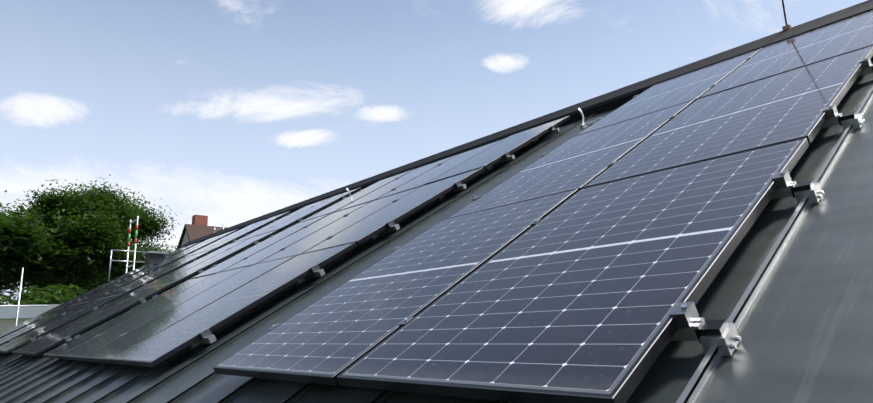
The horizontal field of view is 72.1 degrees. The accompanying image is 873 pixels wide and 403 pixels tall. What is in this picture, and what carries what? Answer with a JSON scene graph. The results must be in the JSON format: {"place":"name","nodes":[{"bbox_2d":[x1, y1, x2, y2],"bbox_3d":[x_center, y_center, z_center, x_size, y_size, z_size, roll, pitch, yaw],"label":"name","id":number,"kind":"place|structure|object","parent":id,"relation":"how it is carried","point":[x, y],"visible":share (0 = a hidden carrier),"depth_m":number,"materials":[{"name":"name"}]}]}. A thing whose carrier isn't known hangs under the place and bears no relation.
{"place":"outdoors","nodes":[
{"label":"outdoors","id":0,"kind":"place"},
{"bbox_2d":[0,0,866,304],"label":"sky","id":1,"kind":"structure","parent":0,"point":[228,112],"materials":[{"name":"blue"}]},
{"label":"ground","id":2,"kind":"structure","parent":0,"visible":0},
{"bbox_2d":[0,268,47,325],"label":"guard rail","id":3,"kind":"object","parent":2,"relation":"on","point":[18,305],"visible":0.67,"depth_m":17.88,"materials":[{"name":"metal"}]},
{"bbox_2d":[0,304,60,332],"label":"annex building","id":4,"kind":"structure","parent":2,"relation":"on","point":[7,318],"depth_m":19.01,"materials":[{"name":"white"}]},
{"bbox_2d":[0,282,85,304],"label":"bush","id":5,"kind":"object","parent":2,"relation":"on","point":[51,294],"visible":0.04,"depth_m":23.09,"materials":[{"name":"green plant"}]},
{"bbox_2d":[0,202,102,298],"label":"tree","id":6,"kind":"object","parent":2,"relation":"on","point":[21,246],"visible":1,"depth_m":27.51,"materials":[{"name":"green plant"}]},
{"bbox_2d":[0,175,179,301],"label":"tree","id":7,"kind":"object","parent":2,"relation":"on","point":[98,219],"visible":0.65,"depth_m":30.82,"materials":[{"name":"green plant"}]},
{"bbox_2d":[36,242,158,293],"bbox_3d":[-22.537,7.853,41.654,12.180,11.606,10.347,9,-16,-40],"label":"hedge","id":8,"kind":"object","parent":2,"relation":"on","point":[66,284],"visible":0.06,"depth_m":38.98,"materials":[{"name":"green plant"}]},
{"bbox_2d":[108,216,223,281],"bbox_3d":[-7.018,4.465,18.138,5.744,7.600,0.880,9,-16,-40],"label":"scaffold","id":9,"kind":"object","parent":2,"relation":"on","point":[135,243],"visible":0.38,"depth_m":17.07,"materials":[{"name":"metal"}]},
{"bbox_2d":[176,215,226,249],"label":"house","id":10,"kind":"structure","parent":2,"relation":"on","point":[198,227],"depth_m":42.76,"materials":[{"name":"tile"}]},
{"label":"building walls","id":11,"kind":"object","parent":2,"relation":"on","visible":0},
{"bbox_2d":[0,56,872,402],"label":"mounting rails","id":12,"kind":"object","parent":11,"relation":"attached to","point":[788,292],"depth_m":1.90,"materials":[{"name":"metal"}]},
{"bbox_2d":[143,251,166,264],"bbox_3d":[-7.577,1.689,16.099,0.480,0.650,0.480,9,-16,-40],"label":"chimney","id":13,"kind":"object","parent":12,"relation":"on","point":[151,256],"visible":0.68,"depth_m":15.98,"materials":[{"name":"grey metal"}]},
{"bbox_2d":[3,56,872,355],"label":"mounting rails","id":14,"kind":"object","parent":12,"relation":"attached to","point":[723,336],"visible":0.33,"depth_m":2.07,"materials":[{"name":"metal"}]},
{"bbox_2d":[0,310,51,334],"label":"solar panel","id":15,"kind":"object","parent":14,"relation":"attached to","point":[25,322],"visible":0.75,"depth_m":13.83,"materials":[{"name":"black glass"}]},
{"bbox_2d":[0,308,61,338],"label":"solar panel","id":16,"kind":"object","parent":14,"relation":"attached to","point":[26,324],"visible":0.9,"depth_m":12.98,"materials":[{"name":"black glass"}]},
{"bbox_2d":[0,304,76,340],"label":"solar panel","id":17,"kind":"object","parent":14,"relation":"attached to","point":[30,325],"visible":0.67,"depth_m":11.96,"materials":[{"name":"black glass"}]},
{"bbox_2d":[0,302,87,345],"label":"solar panel","id":18,"kind":"object","parent":14,"relation":"attached to","point":[33,327],"visible":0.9,"depth_m":11.08,"materials":[{"name":"black glass"}]},
{"bbox_2d":[0,297,107,349],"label":"solar panel","id":19,"kind":"object","parent":14,"relation":"attached to","point":[46,325],"visible":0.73,"depth_m":10.02,"materials":[{"name":"black glass"}]},
{"bbox_2d":[0,294,122,353],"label":"solar panel","id":20,"kind":"object","parent":14,"relation":"attached to","point":[45,331],"visible":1,"depth_m":9.18,"materials":[{"name":"black glass"}]},
{"bbox_2d":[12,288,148,354],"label":"solar panel","id":21,"kind":"object","parent":14,"relation":"attached to","point":[19,351],"visible":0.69,"depth_m":8.19,"materials":[{"name":"black glass"}]},
{"bbox_2d":[48,275,125,310],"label":"solar panel","id":22,"kind":"object","parent":14,"relation":"attached to","point":[54,308],"visible":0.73,"depth_m":14.70,"materials":[{"name":"black glass"}]},
{"bbox_2d":[56,272,136,308],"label":"solar panel","id":23,"kind":"object","parent":14,"relation":"attached to","point":[94,292],"visible":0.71,"depth_m":13.90,"materials":[{"name":"black glass"}]},
{"bbox_2d":[22,283,173,355],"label":"solar panel","id":24,"kind":"object","parent":14,"relation":"attached to","point":[52,342],"visible":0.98,"depth_m":7.39,"materials":[{"name":"black glass"}]},
{"bbox_2d":[70,267,152,305],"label":"solar panel","id":25,"kind":"object","parent":14,"relation":"attached to","point":[84,299],"visible":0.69,"depth_m":12.95,"materials":[{"name":"black glass"}]},
{"bbox_2d":[78,262,170,303],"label":"solar panel","id":26,"kind":"object","parent":14,"relation":"attached to","point":[118,286],"visible":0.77,"depth_m":12.11,"materials":[{"name":"black glass"}]},
{"bbox_2d":[43,274,213,358],"bbox_3d":[-3.279,1.217,6.486,0.910,0.037,1.660,-15,12,47],"label":"solar panel","id":27,"kind":"object","parent":14,"relation":"attached to","point":[56,352],"visible":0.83,"depth_m":6.39,"materials":[{"name":"black glass"}]},
{"bbox_2d":[96,255,192,299],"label":"solar panel","id":28,"kind":"object","parent":14,"relation":"attached to","point":[140,279],"visible":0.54,"depth_m":11.12,"materials":[{"name":"black glass"}]},
{"bbox_2d":[118,247,183,277],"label":"solar panel","id":29,"kind":"object","parent":14,"relation":"attached to","point":[149,263],"visible":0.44,"depth_m":15.79,"materials":[{"name":"black glass"}]},
{"bbox_2d":[60,265,250,360],"bbox_3d":[-2.670,1.052,5.803,0.910,0.036,1.660,-15,12,47],"label":"solar panel","id":30,"kind":"object","parent":14,"relation":"attached to","point":[78,353],"visible":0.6,"depth_m":5.70,"materials":[{"name":"black glass"}]},
{"bbox_2d":[109,248,215,296],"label":"solar panel","id":31,"kind":"object","parent":14,"relation":"attached to","point":[162,273],"visible":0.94,"depth_m":10.31,"materials":[{"name":"black glass"}]},
{"bbox_2d":[128,242,199,274],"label":"solar panel","id":32,"kind":"object","parent":14,"relation":"attached to","point":[161,259],"visible":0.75,"depth_m":15.05,"materials":[{"name":"black glass"}]},
{"bbox_2d":[145,234,221,269],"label":"solar panel","id":33,"kind":"object","parent":14,"relation":"attached to","point":[163,261],"visible":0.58,"depth_m":14.04,"materials":[{"name":"black glass"}]},
{"bbox_2d":[82,255,296,363],"bbox_3d":[-2.064,0.888,5.120,0.910,0.035,1.660,-15,12,47],"label":"solar panel","id":34,"kind":"object","parent":14,"relation":"attached to","point":[107,352],"visible":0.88,"depth_m":5.00,"materials":[{"name":"black glass"}]},
{"bbox_2d":[135,237,251,290],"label":"solar panel","id":35,"kind":"object","parent":14,"relation":"attached to","point":[186,267],"visible":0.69,"depth_m":9.29,"materials":[{"name":"black glass"}]},
{"bbox_2d":[160,229,239,264],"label":"solar panel","id":36,"kind":"object","parent":14,"relation":"attached to","point":[176,258],"visible":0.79,"depth_m":13.24,"materials":[{"name":"black glass"}]},
{"bbox_2d":[154,229,278,286],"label":"solar panel","id":37,"kind":"object","parent":14,"relation":"attached to","point":[204,265],"visible":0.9,"depth_m":8.51,"materials":[{"name":"glass"}]},
{"bbox_2d":[181,219,265,258],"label":"solar panel","id":38,"kind":"object","parent":14,"relation":"attached to","point":[221,240],"visible":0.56,"depth_m":12.25,"materials":[{"name":"glass"}]},
{"bbox_2d":[111,242,356,367],"bbox_3d":[-1.453,0.727,4.435,0.910,0.037,1.660,-15,12,47],"label":"solar panel","id":39,"kind":"object","parent":14,"relation":"attached to","point":[165,344],"visible":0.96,"depth_m":4.24,"materials":[{"name":"black glass"}]},
{"bbox_2d":[199,211,290,252],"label":"solar panel","id":40,"kind":"object","parent":14,"relation":"attached to","point":[244,233],"visible":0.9,"depth_m":11.44,"materials":[{"name":"blue glass"}]},
{"bbox_2d":[190,213,330,278],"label":"solar panel","id":41,"kind":"object","parent":14,"relation":"attached to","point":[248,252],"visible":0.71,"depth_m":7.52,"materials":[{"name":"blue glass"}]},
{"bbox_2d":[233,198,328,242],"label":"solar panel","id":42,"kind":"object","parent":14,"relation":"attached to","point":[253,234],"visible":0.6,"depth_m":10.44,"materials":[{"name":"blue glass"}]},
{"bbox_2d":[220,201,371,271],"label":"solar panel","id":43,"kind":"object","parent":14,"relation":"attached to","point":[272,249],"visible":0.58,"depth_m":6.83,"materials":[{"name":"blue glass"}]},
{"bbox_2d":[255,187,361,235],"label":"solar panel","id":44,"kind":"object","parent":14,"relation":"attached to","point":[307,213],"visible":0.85,"depth_m":9.62,"materials":[{"name":"blue glass"}]},
{"bbox_2d":[256,186,420,263],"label":"solar panel","id":45,"kind":"object","parent":14,"relation":"attached to","point":[325,232],"visible":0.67,"depth_m":6.15,"materials":[{"name":"blue glass"}]},
{"bbox_2d":[298,168,415,222],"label":"solar panel","id":46,"kind":"object","parent":14,"relation":"attached to","point":[354,197],"visible":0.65,"depth_m":8.63,"materials":[{"name":"blue glass"}]},
{"bbox_2d":[301,167,483,253],"bbox_3d":[-0.373,0.084,5.551,0.910,0.036,1.660,-15,12,47],"label":"solar panel","id":47,"kind":"object","parent":14,"relation":"attached to","point":[369,227],"visible":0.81,"depth_m":5.39,"materials":[{"name":"blue glass"}]},
{"bbox_2d":[213,189,578,385],"bbox_3d":[-0.147,0.373,3.012,1.075,0.036,1.722,-15,12,47],"label":"solar panel","id":48,"kind":"object","parent":14,"relation":"attached to","point":[328,338],"visible":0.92,"depth_m":2.79,"materials":[{"name":"blue glass"}]},
{"bbox_2d":[333,154,458,212],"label":"solar panel","id":49,"kind":"object","parent":14,"relation":"attached to","point":[390,186],"visible":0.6,"depth_m":7.94,"materials":[{"name":"blue glass"}]},
{"bbox_2d":[375,138,504,199],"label":"solar panel","id":50,"kind":"object","parent":14,"relation":"attached to","point":[431,174],"visible":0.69,"depth_m":7.28,"materials":[{"name":"blue glass"}]},
{"bbox_2d":[424,116,569,184],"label":"solar panel","id":51,"kind":"object","parent":14,"relation":"attached to","point":[493,154],"visible":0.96,"depth_m":6.51,"materials":[{"name":"blue glass"}]},
{"bbox_2d":[446,99,694,218],"bbox_3d":[0.974,-0.297,4.171,1.075,0.036,1.722,-15,12,47],"label":"solar panel","id":52,"kind":"object","parent":14,"relation":"attached to","point":[579,162],"visible":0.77,"depth_m":4.02,"materials":[{"name":"blue glass"}]},
{"bbox_2d":[337,138,808,402],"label":"solar panel","id":53,"kind":"object","parent":14,"relation":"attached to","point":[578,296],"visible":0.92,"depth_m":1.90,"materials":[{"name":"blue glass"}]},
{"bbox_2d":[575,48,761,135],"bbox_3d":[2.088,-0.968,5.324,1.075,0.036,1.722,-15,12,47],"label":"solar panel","id":54,"kind":"object","parent":14,"relation":"attached to","point":[695,85],"visible":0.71,"depth_m":5.21,"materials":[{"name":"blue glass"}]},
{"bbox_2d":[583,45,872,187],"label":"solar panel","id":55,"kind":"object","parent":14,"relation":"attached to","point":[788,106],"visible":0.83,"depth_m":3.17,"materials":[{"name":"blue glass"}]},
{"bbox_2d":[699,10,872,97],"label":"solar panel","id":56,"kind":"object","parent":14,"relation":"attached to","point":[848,35],"visible":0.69,"depth_m":4.39,"materials":[{"name":"blue glass"}]},
{"bbox_2d":[179,0,872,248],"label":"ridge cap","id":57,"kind":"object","parent":12,"relation":"on","point":[614,99],"visible":0.37,"depth_m":6.96,"materials":[{"name":"metal"}]},
{"bbox_2d":[782,0,790,30],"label":"lightning rod","id":58,"kind":"object","parent":57,"relation":"on","point":[788,26],"visible":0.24,"depth_m":5.66,"materials":[{"name":"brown metal"}]},
{"bbox_2d":[578,108,602,128],"bbox_3d":[1.574,-0.883,6.188,0.143,0.203,0.260,9,-16,-40],"label":"roof hook","id":59,"kind":"object","parent":12,"relation":"attached to","point":[582,125],"visible":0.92,"depth_m":6.23,"materials":[{"name":"silver metal"}]}
]}

